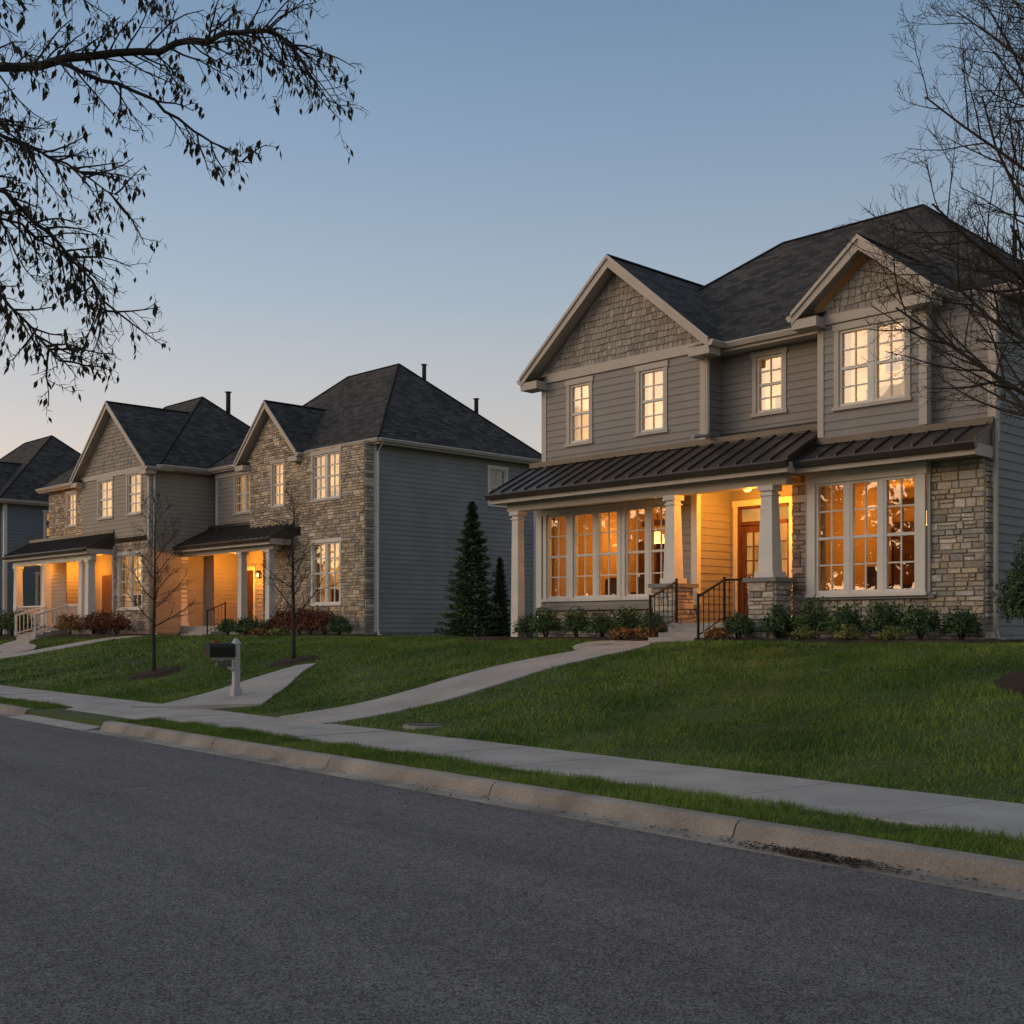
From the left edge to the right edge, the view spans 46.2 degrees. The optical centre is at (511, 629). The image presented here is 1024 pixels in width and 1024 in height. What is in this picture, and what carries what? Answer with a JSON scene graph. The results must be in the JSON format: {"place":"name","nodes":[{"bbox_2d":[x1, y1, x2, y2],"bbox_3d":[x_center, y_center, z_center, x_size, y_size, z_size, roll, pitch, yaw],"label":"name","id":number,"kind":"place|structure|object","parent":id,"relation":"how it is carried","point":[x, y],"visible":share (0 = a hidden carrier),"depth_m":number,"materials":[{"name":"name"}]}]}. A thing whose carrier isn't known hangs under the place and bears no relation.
{"place":"outdoors","nodes":[
{"label":"outdoors","id":0,"kind":"place"},
{"bbox_2d":[122,475,149,611],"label":"window","id":1,"kind":"object","parent":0,"point":[137,510],"depth_m":48.16,"materials":[{"name":"brown"}]},
{"bbox_2d":[242,455,338,601],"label":"window","id":2,"kind":"object","parent":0,"point":[332,545],"depth_m":42.23,"materials":[{"name":"brown"}]},
{"bbox_2d":[210,363,541,466],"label":"ridge caps","id":3,"kind":"object","parent":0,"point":[388,401],"visible":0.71,"depth_m":45.10,"materials":[{"name":"concrete"}]},
{"bbox_2d":[310,465,508,605],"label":"window casings","id":4,"kind":"object","parent":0,"point":[505,469],"depth_m":41.72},
{"bbox_2d":[0,716,1023,1023],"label":"road","id":5,"kind":"structure","parent":0,"point":[142,882],"depth_m":6.70,"materials":[{"name":"asphalt"}]},
{"bbox_2d":[2,718,1020,1001],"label":"leaf litter","id":6,"kind":"object","parent":5,"relation":"on","point":[818,856],"visible":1,"depth_m":8.42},
{"bbox_2d":[0,704,1023,899],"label":"kerb","id":7,"kind":"structure","parent":5,"relation":"on","point":[944,867],"depth_m":9.91,"materials":[{"name":"concrete"}]},
{"bbox_2d":[0,632,1023,860],"bbox_3d":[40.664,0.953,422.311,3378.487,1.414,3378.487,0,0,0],"label":"ground","id":8,"kind":"structure","parent":0,"point":[65,714],"depth_m":16.38,"materials":[{"name":"plant"}]},
{"bbox_2d":[0,503,48,633],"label":"siding walls","id":9,"kind":"structure","parent":8,"relation":"on","point":[24,524],"depth_m":58.96,"materials":[{"name":"wood"}]},
{"bbox_2d":[3,504,6,633],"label":"corner boards","id":10,"kind":"object","parent":9,"relation":"attached to","point":[5,553],"visible":0.64,"depth_m":58.40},
{"bbox_2d":[0,501,48,505],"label":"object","id":11,"kind":"structure","parent":9,"relation":"on","point":[1,502],"depth_m":58.72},
{"bbox_2d":[0,435,80,497],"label":"ridge caps","id":12,"kind":"object","parent":11,"relation":"on","point":[50,436],"visible":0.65,"depth_m":62.53,"materials":[{"name":"concrete"}]},
{"bbox_2d":[0,437,80,501],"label":"roof shingles","id":13,"kind":"object","parent":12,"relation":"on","point":[53,458],"visible":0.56,"depth_m":61.50,"materials":[{"name":"concrete"}]},
{"bbox_2d":[13,626,111,633],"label":"porch floor","id":14,"kind":"structure","parent":8,"relation":"on","point":[77,631],"depth_m":48.36,"materials":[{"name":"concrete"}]},
{"bbox_2d":[15,604,77,635],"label":"stair railings","id":15,"kind":"object","parent":14,"relation":"on","point":[33,613],"visible":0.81,"depth_m":49.67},
{"bbox_2d":[12,559,95,625],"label":"porch columns","id":16,"kind":"structure","parent":14,"relation":"on","point":[86,597],"depth_m":48.30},
{"bbox_2d":[13,554,95,566],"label":"porch beam","id":17,"kind":"structure","parent":16,"relation":"on","point":[54,560],"depth_m":50.04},
{"bbox_2d":[4,530,114,556],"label":"metal roof","id":18,"kind":"structure","parent":16,"relation":"on","point":[104,540],"depth_m":49.80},
{"bbox_2d":[0,636,142,658],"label":"walkway","id":19,"kind":"structure","parent":8,"relation":"on","point":[49,649],"depth_m":42.08,"materials":[{"name":"concrete"}]},
{"bbox_2d":[0,638,36,654],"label":"walkway","id":20,"kind":"structure","parent":19,"relation":"on","point":[20,645],"depth_m":45.28,"materials":[{"name":"concrete"}]},
{"bbox_2d":[9,707,151,730],"bbox_3d":[-7.534,1.545,20.875,1.210,0.190,3.800,0,0,-40],"label":"driveway apron","id":21,"kind":"object","parent":8,"relation":"on","point":[60,723],"visible":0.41,"depth_m":20.65,"materials":[{"name":"concrete"}]},
{"bbox_2d":[49,488,148,633],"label":"stone veneer","id":22,"kind":"object","parent":8,"relation":"on","point":[130,615],"visible":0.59,"depth_m":47.96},
{"bbox_2d":[40,470,214,634],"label":"siding walls","id":23,"kind":"structure","parent":8,"relation":"on","point":[190,497],"depth_m":47.32,"materials":[{"name":"wood"}]},
{"bbox_2d":[65,471,142,527],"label":"window casings","id":24,"kind":"object","parent":23,"relation":"attached to","point":[98,481],"depth_m":48.50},
{"bbox_2d":[67,473,140,608],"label":"window frames","id":25,"kind":"structure","parent":23,"relation":"attached to","point":[131,576],"depth_m":47.49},
{"bbox_2d":[84,415,141,476],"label":"gable shakes","id":26,"kind":"object","parent":23,"relation":"on","point":[104,452],"visible":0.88,"depth_m":48.24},
{"bbox_2d":[38,469,214,493],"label":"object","id":27,"kind":"structure","parent":23,"relation":"on","point":[54,490],"depth_m":52.25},
{"bbox_2d":[38,396,249,488],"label":"ridge caps","id":28,"kind":"object","parent":27,"relation":"on","point":[178,435],"visible":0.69,"depth_m":50.07,"materials":[{"name":"concrete"}]},
{"bbox_2d":[39,398,249,488],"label":"roof shingles","id":29,"kind":"object","parent":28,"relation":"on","point":[210,434],"visible":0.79,"depth_m":48.55,"materials":[{"name":"concrete"}]},
{"bbox_2d":[70,401,214,488],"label":"rake boards","id":30,"kind":"object","parent":23,"relation":"on","point":[87,453],"visible":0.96,"depth_m":48.78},
{"bbox_2d":[112,484,204,670],"bbox_3d":[-8.720,-1.241,29.916,2.043,4.891,2.171,0,0,-31],"label":"bare tree","id":31,"kind":"object","parent":8,"relation":"on","point":[155,596],"visible":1,"depth_m":29.97,"materials":[{"name":"brown plant"}]},
{"bbox_2d":[0,0,369,424],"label":"bare tree","id":32,"kind":"object","parent":8,"relation":"on","point":[36,66],"visible":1,"depth_m":8.79,"materials":[{"name":"black plant"}]},
{"bbox_2d":[131,663,315,708],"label":"walkway","id":33,"kind":"structure","parent":8,"relation":"on","point":[258,690],"depth_m":23.85,"materials":[{"name":"concrete"}]},
{"bbox_2d":[204,638,241,695],"bbox_3d":[-5.655,0.799,23.536,0.705,1.270,0.262,0,0,-40],"label":"mailbox","id":34,"kind":"object","parent":33,"relation":"on","point":[217,650],"visible":0.97,"depth_m":23.54,"materials":[{"name":"paint"}]},
{"bbox_2d":[180,549,276,634],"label":"porch columns","id":35,"kind":"structure","parent":8,"relation":"on","point":[242,600],"depth_m":43.79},
{"bbox_2d":[181,544,278,556],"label":"porch beam","id":36,"kind":"structure","parent":35,"relation":"on","point":[254,548],"depth_m":44.35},
{"bbox_2d":[175,521,300,546],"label":"metal roof","id":37,"kind":"structure","parent":35,"relation":"on","point":[223,533],"depth_m":44.77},
{"bbox_2d":[204,476,262,625],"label":"siding walls","id":38,"kind":"structure","parent":8,"relation":"on","point":[225,573],"depth_m":47.25,"materials":[{"name":"wood"}]},
{"bbox_2d":[233,400,301,471],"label":"rake boards","id":39,"kind":"object","parent":38,"relation":"on","point":[264,413],"visible":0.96,"depth_m":44.18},
{"bbox_2d":[254,477,338,658],"bbox_3d":[-4.971,-1.365,28.016,2.298,4.436,1.549,0,0,32],"label":"bare tree","id":40,"kind":"object","parent":8,"relation":"on","point":[293,633],"visible":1,"depth_m":27.96,"materials":[{"name":"brown plant"}]},
{"bbox_2d":[206,634,391,636],"bbox_3d":[-7.641,0.214,41.353,2.680,0.112,8.000,0,0,-44],"label":"mulch bed","id":41,"kind":"object","parent":8,"relation":"on","point":[298,635],"visible":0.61,"depth_m":39.35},
{"bbox_2d":[303,605,341,634],"bbox_3d":[-6.193,-0.306,39.692,1.176,1.162,1.270,0,0,28],"label":"shrub","id":42,"kind":"object","parent":41,"relation":"on","point":[322,617],"visible":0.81,"depth_m":39.49,"materials":[{"name":"red plant"}]},
{"bbox_2d":[247,416,373,634],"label":"stone veneer","id":43,"kind":"object","parent":8,"relation":"on","point":[352,610],"visible":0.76,"depth_m":41.16,"materials":[{"name":"stone"}]},
{"bbox_2d":[232,447,341,515],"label":"window casings","id":44,"kind":"object","parent":43,"relation":"attached to","point":[312,455],"depth_m":41.74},
{"bbox_2d":[248,418,373,634],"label":"stone mortar","id":45,"kind":"object","parent":8,"relation":"on","point":[321,525],"visible":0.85,"depth_m":41.30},
{"bbox_2d":[376,441,383,634],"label":"downspouts","id":46,"kind":"object","parent":8,"relation":"on","point":[377,581],"visible":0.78,"depth_m":39.73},
{"bbox_2d":[374,444,533,632],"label":"siding walls","id":47,"kind":"structure","parent":8,"relation":"on","point":[425,497],"depth_m":41.51,"materials":[{"name":"wood"}]},
{"bbox_2d":[236,451,504,603],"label":"window frames","id":48,"kind":"structure","parent":47,"relation":"attached to","point":[327,487],"depth_m":41.53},
{"bbox_2d":[209,441,533,473],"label":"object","id":49,"kind":"structure","parent":47,"relation":"attached to","point":[446,452],"depth_m":42.19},
{"bbox_2d":[208,437,541,471],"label":"gutters","id":50,"kind":"object","parent":49,"relation":"attached to","point":[410,443],"visible":0.5,"depth_m":41.91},
{"bbox_2d":[209,365,541,468],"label":"roof shingles","id":51,"kind":"object","parent":49,"relation":"on","point":[419,410],"visible":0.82,"depth_m":43.48,"materials":[{"name":"concrete"}]},
{"bbox_2d":[374,633,533,636],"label":"foundation wall","id":52,"kind":"structure","parent":8,"relation":"on","point":[418,634],"depth_m":41.10,"materials":[{"name":"concrete"}]},
{"bbox_2d":[215,445,535,632],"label":"corner boards","id":53,"kind":"object","parent":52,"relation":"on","point":[375,512],"visible":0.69,"depth_m":39.89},
{"bbox_2d":[279,641,669,723],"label":"walkway","id":54,"kind":"structure","parent":8,"relation":"on","point":[457,687],"depth_m":20.94,"materials":[{"name":"concrete"}]},
{"bbox_2d":[442,636,510,638],"bbox_3d":[-0.804,0.214,30.300,1.248,0.112,2.400,0,0,-44],"label":"mulch bed","id":55,"kind":"object","parent":8,"relation":"on","point":[475,636],"visible":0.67,"depth_m":30.22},
{"bbox_2d":[432,500,508,635],"bbox_3d":[-1.031,-1.534,31.515,1.842,3.767,1.870,0,0,39],"label":"evergreen tree","id":56,"kind":"object","parent":55,"relation":"on","point":[471,541],"visible":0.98,"depth_m":31.31,"materials":[{"name":"green plant"}]},
{"bbox_2d":[486,557,510,635],"bbox_3d":[-0.321,-0.811,31.905,0.870,2.323,0.845,0,0,29],"label":"evergreen tree","id":57,"kind":"object","parent":8,"relation":"on","point":[501,592],"visible":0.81,"depth_m":31.82,"materials":[{"name":"green plant"}]},
{"bbox_2d":[465,636,647,640],"bbox_3d":[1.489,0.222,27.023,2.501,0.128,5.500,0,0,-44],"label":"mulch bed","id":58,"kind":"object","parent":8,"relation":"on","point":[555,638],"visible":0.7,"depth_m":26.64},
{"bbox_2d":[524,603,563,636],"bbox_3d":[0.744,-0.176,27.811,0.974,0.900,0.966,0,0,41],"label":"shrub","id":59,"kind":"object","parent":58,"relation":"on","point":[549,621],"visible":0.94,"depth_m":27.66,"materials":[{"name":"green plant"}]},
{"bbox_2d":[557,604,591,636],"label":"shrub","id":60,"kind":"object","parent":58,"relation":"on","point":[577,623],"visible":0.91,"depth_m":27.22,"materials":[{"name":"green plant"}]},
{"bbox_2d":[581,608,615,636],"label":"shrub","id":61,"kind":"object","parent":58,"relation":"on","point":[601,623],"visible":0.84,"depth_m":26.58,"materials":[{"name":"green plant"}]},
{"bbox_2d":[609,606,641,629],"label":"shrub","id":62,"kind":"object","parent":58,"relation":"on","point":[626,619],"visible":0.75,"depth_m":26.00,"materials":[{"name":"green plant"}]},
{"bbox_2d":[509,485,785,636],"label":"porch columns","id":63,"kind":"structure","parent":8,"relation":"on","point":[769,559],"depth_m":25.20,"materials":[{"name":"wood"}]},
{"bbox_2d":[507,472,792,511],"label":"porch beam","id":64,"kind":"structure","parent":63,"relation":"on","point":[739,483],"depth_m":25.54,"materials":[{"name":"wood"}]},
{"bbox_2d":[489,416,993,494],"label":"metal roof","id":65,"kind":"structure","parent":63,"relation":"on","point":[796,442],"depth_m":24.68,"materials":[{"name":"metal"}]},
{"bbox_2d":[484,440,976,499],"bbox_3d":[3.637,-3.170,24.600,0.462,0.120,11.910,0,0,-44],"label":"porch gutter","id":66,"kind":"object","parent":65,"relation":"attached to","point":[970,444],"visible":0.92,"depth_m":23.31,"materials":[{"name":"metal"}]},
{"bbox_2d":[648,627,723,642],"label":"porch steps","id":67,"kind":"structure","parent":8,"relation":"on","point":[673,635],"depth_m":23.99,"materials":[{"name":"concrete"}]},
{"bbox_2d":[649,576,749,639],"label":"stair railings","id":68,"kind":"object","parent":67,"relation":"on","point":[699,595],"visible":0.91,"depth_m":23.88,"materials":[{"name":"black metal"}]},
{"bbox_2d":[538,452,995,639],"bbox_3d":[4.588,-1.385,25.253,2.393,3.960,11.343,0,0,-44],"label":"stone veneer","id":69,"kind":"object","parent":8,"relation":"on","point":[947,584],"visible":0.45,"depth_m":21.53,"materials":[{"name":"stone"}]},
{"bbox_2d":[541,461,927,601],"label":"window casings","id":70,"kind":"object","parent":69,"relation":"attached to","point":[918,469],"depth_m":23.34,"materials":[{"name":"wood"}]},
{"bbox_2d":[542,287,994,622],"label":"siding walls","id":71,"kind":"structure","parent":8,"relation":"on","point":[614,410],"depth_m":26.11,"materials":[{"name":"wood"}]},
{"bbox_2d":[541,299,902,383],"bbox_3d":[4.355,-6.090,25.885,1.060,0.320,10.240,0,0,-44],"label":"frieze","id":72,"kind":"object","parent":71,"relation":"attached to","point":[682,350],"visible":0.45,"depth_m":26.88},
{"bbox_2d":[543,257,924,374],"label":"gable shakes","id":73,"kind":"object","parent":72,"relation":"on","point":[672,327],"visible":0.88,"depth_m":27.39,"materials":[{"name":"wood"}]},
{"bbox_2d":[547,260,913,373],"bbox_3d":[4.231,-7.180,25.719,0.252,2.140,10.327,0,0,-41],"label":"gable sheathing","id":74,"kind":"object","parent":73,"relation":"attached to","point":[674,322],"visible":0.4,"depth_m":27.46,"materials":[{"name":"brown wood"}]},
{"bbox_2d":[547,318,915,598],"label":"window frames","id":75,"kind":"structure","parent":71,"relation":"attached to","point":[849,536],"depth_m":23.17,"materials":[{"name":"wood"}]},
{"bbox_2d":[552,323,902,595],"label":"curtains","id":76,"kind":"object","parent":75,"relation":"attached to","point":[823,489],"visible":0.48,"depth_m":23.41,"materials":[{"name":"fabric"}]},
{"bbox_2d":[564,310,911,446],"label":"window casings","id":77,"kind":"object","parent":71,"relation":"attached to","point":[783,350],"depth_m":25.45,"materials":[{"name":"wood"}]},
{"bbox_2d":[732,496,792,618],"bbox_3d":[5.455,-1.500,26.070,0.080,2.700,1.580,0,0,-44],"label":"door casing","id":78,"kind":"object","parent":71,"relation":"attached to","point":[754,502],"depth_m":26.43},
{"bbox_2d":[737,503,788,619],"bbox_3d":[5.486,-1.435,26.101,0.092,2.570,1.340,0,0,-44],"label":"front door","id":79,"kind":"structure","parent":71,"relation":"attached to","point":[745,528],"depth_m":26.46,"materials":[{"name":"brown wood"}]},
{"bbox_2d":[542,288,999,467],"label":"corner boards","id":80,"kind":"object","parent":71,"relation":"attached to","point":[924,414],"visible":0.59,"depth_m":21.95,"materials":[{"name":"wood"}]},
{"bbox_2d":[526,207,1020,381],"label":"roof shingles","id":81,"kind":"object","parent":71,"relation":"on","point":[766,293],"visible":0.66,"depth_m":26.81,"materials":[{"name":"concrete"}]},
{"bbox_2d":[555,457,993,638],"bbox_3d":[4.589,-1.385,25.290,2.350,3.970,11.300,0,0,-44],"label":"stone mortar","id":82,"kind":"object","parent":8,"relation":"on","point":[932,562],"visible":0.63,"depth_m":21.54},
{"bbox_2d":[648,577,796,587],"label":"pedestal caps","id":83,"kind":"object","parent":82,"relation":"on","point":[760,579],"visible":0.79,"depth_m":23.52,"materials":[{"name":"stone"}]},
{"bbox_2d":[533,594,935,610],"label":"stone sill","id":84,"kind":"structure","parent":82,"relation":"on","point":[797,599],"depth_m":23.28,"materials":[{"name":"stone"}]},
{"bbox_2d":[536,494,700,607],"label":"corner boards","id":85,"kind":"object","parent":84,"relation":"on","point":[695,538],"visible":0.54,"depth_m":25.91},
{"bbox_2d":[805,461,931,593],"bbox_3d":[6.671,-1.950,22.602,0.080,2.600,2.580,0,0,-44],"label":"bay surround","id":86,"kind":"object","parent":84,"relation":"on","point":[929,536],"visible":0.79,"depth_m":21.66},
{"bbox_2d":[691,282,1010,638],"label":"downspouts","id":87,"kind":"object","parent":8,"relation":"on","point":[995,545],"visible":0.77,"depth_m":20.98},
{"bbox_2d":[701,638,1023,643],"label":"mulch bed","id":88,"kind":"object","parent":8,"relation":"on","point":[855,641],"visible":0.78,"depth_m":20.77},
{"bbox_2d":[721,610,755,637],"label":"shrub","id":89,"kind":"object","parent":88,"relation":"on","point":[739,625],"visible":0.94,"depth_m":23.17,"materials":[{"name":"green plant"}]},
{"bbox_2d":[758,601,794,637],"bbox_3d":[5.083,-0.147,23.183,0.892,0.841,0.790,0,0,33],"label":"shrub","id":90,"kind":"object","parent":88,"relation":"on","point":[780,623],"visible":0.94,"depth_m":23.01,"materials":[{"name":"green plant"}]},
{"bbox_2d":[785,594,832,638],"bbox_3d":[5.714,-0.225,22.678,0.881,0.996,0.926,0,0,-38],"label":"shrub","id":91,"kind":"object","parent":88,"relation":"on","point":[809,618],"visible":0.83,"depth_m":22.54,"materials":[{"name":"green plant"}]},
{"bbox_2d":[821,601,866,633],"bbox_3d":[6.132,-0.165,22.124,0.936,0.878,0.848,0,0,-33],"label":"shrub","id":92,"kind":"object","parent":88,"relation":"on","point":[846,617],"visible":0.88,"depth_m":22.00,"materials":[{"name":"green plant"}]},
{"bbox_2d":[860,599,910,633],"bbox_3d":[6.702,-0.147,21.598,0.922,0.841,1.003,0,0,0],"label":"shrub","id":93,"kind":"object","parent":88,"relation":"on","point":[876,622],"visible":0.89,"depth_m":21.50,"materials":[{"name":"green plant"}]},
{"bbox_2d":[898,601,943,638],"bbox_3d":[7.192,-0.117,21.106,0.929,0.782,0.907,0,0,0],"label":"shrub","id":94,"kind":"object","parent":88,"relation":"on","point":[916,616],"visible":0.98,"depth_m":20.96,"materials":[{"name":"green plant"}]},
{"bbox_2d":[937,603,982,638],"bbox_3d":[7.785,-0.096,20.805,0.725,0.739,0.714,0,0,36],"label":"shrub","id":95,"kind":"object","parent":88,"relation":"on","point":[963,623],"visible":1,"depth_m":20.67,"materials":[{"name":"green plant"}]},
{"bbox_2d":[834,0,1023,433],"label":"bare tree","id":96,"kind":"object","parent":8,"relation":"on","point":[1006,385],"visible":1,"depth_m":14.87,"materials":[{"name":"brown plant"}]},
{"bbox_2d":[986,292,1023,638],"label":"siding walls","id":97,"kind":"structure","parent":8,"relation":"on","point":[1010,486],"depth_m":21.68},
{"bbox_2d":[519,234,941,392],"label":"rake boards","id":98,"kind":"object","parent":97,"relation":"on","point":[830,283],"visible":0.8,"depth_m":25.66,"materials":[{"name":"wood"}]},
{"bbox_2d":[657,290,1023,372],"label":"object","id":99,"kind":"structure","parent":97,"relation":"on","point":[786,340],"depth_m":25.09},
{"bbox_2d":[517,281,1020,384],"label":"gutters","id":100,"kind":"object","parent":99,"relation":"on","point":[751,339],"visible":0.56,"depth_m":24.91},
{"bbox_2d":[607,204,1023,290],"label":"ridge caps","id":101,"kind":"object","parent":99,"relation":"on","point":[931,211],"visible":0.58,"depth_m":27.91,"materials":[{"name":"black"}]},
{"bbox_2d":[992,532,1023,622],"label":"evergreen shrub","id":102,"kind":"object","parent":8,"relation":"on","point":[1014,604],"visible":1,"depth_m":20.03,"materials":[{"name":"green plant"}]},
{"bbox_2d":[993,669,1023,695],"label":"mulch ring","id":103,"kind":"object","parent":8,"relation":"on","point":[1014,681],"visible":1,"depth_m":14.89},
{"bbox_2d":[0,685,1023,842],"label":"sidewalk","id":104,"kind":"structure","parent":0,"point":[909,807],"depth_m":12.34,"materials":[{"name":"concrete"}]},
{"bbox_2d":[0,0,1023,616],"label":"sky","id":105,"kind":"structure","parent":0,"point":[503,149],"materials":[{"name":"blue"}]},
{"bbox_2d":[578,323,900,439],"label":"window","id":106,"kind":"object","parent":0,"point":[776,374],"depth_m":26.20,"materials":[{"name":"yellow"}]},
{"bbox_2d":[661,350,900,426],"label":"window pane","id":107,"kind":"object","parent":106,"relation":"attached to","point":[884,391],"depth_m":23.21,"materials":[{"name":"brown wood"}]},
{"bbox_2d":[490,443,992,505],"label":"porch fascia","id":108,"kind":"structure","parent":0,"point":[983,450],"depth_m":22.97,"materials":[{"name":"wood"}]},
{"bbox_2d":[605,497,926,594],"bbox_3d":[6.190,-1.600,26.871,3.230,2.900,11.050,0,0,-44],"label":"room furniture","id":109,"kind":"object","parent":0,"point":[908,555],"visible":0.04,"depth_m":26.14,"materials":[{"name":"wood"}]},
{"label":"room floor","id":110,"kind":"structure","parent":0,"visible":0},
{"bbox_2d":[555,473,926,595],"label":"room walls","id":111,"kind":"structure","parent":110,"relation":"on","point":[894,494],"depth_m":26.40,"materials":[{"name":"paint"}]},
{"bbox_2d":[742,506,788,588],"bbox_3d":[6.031,-1.475,26.997,0.936,2.650,2.092,0,0,-76],"label":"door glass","id":112,"kind":"object","parent":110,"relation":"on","point":[748,515],"visible":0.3,"depth_m":27.23,"materials":[{"name":"brown"}]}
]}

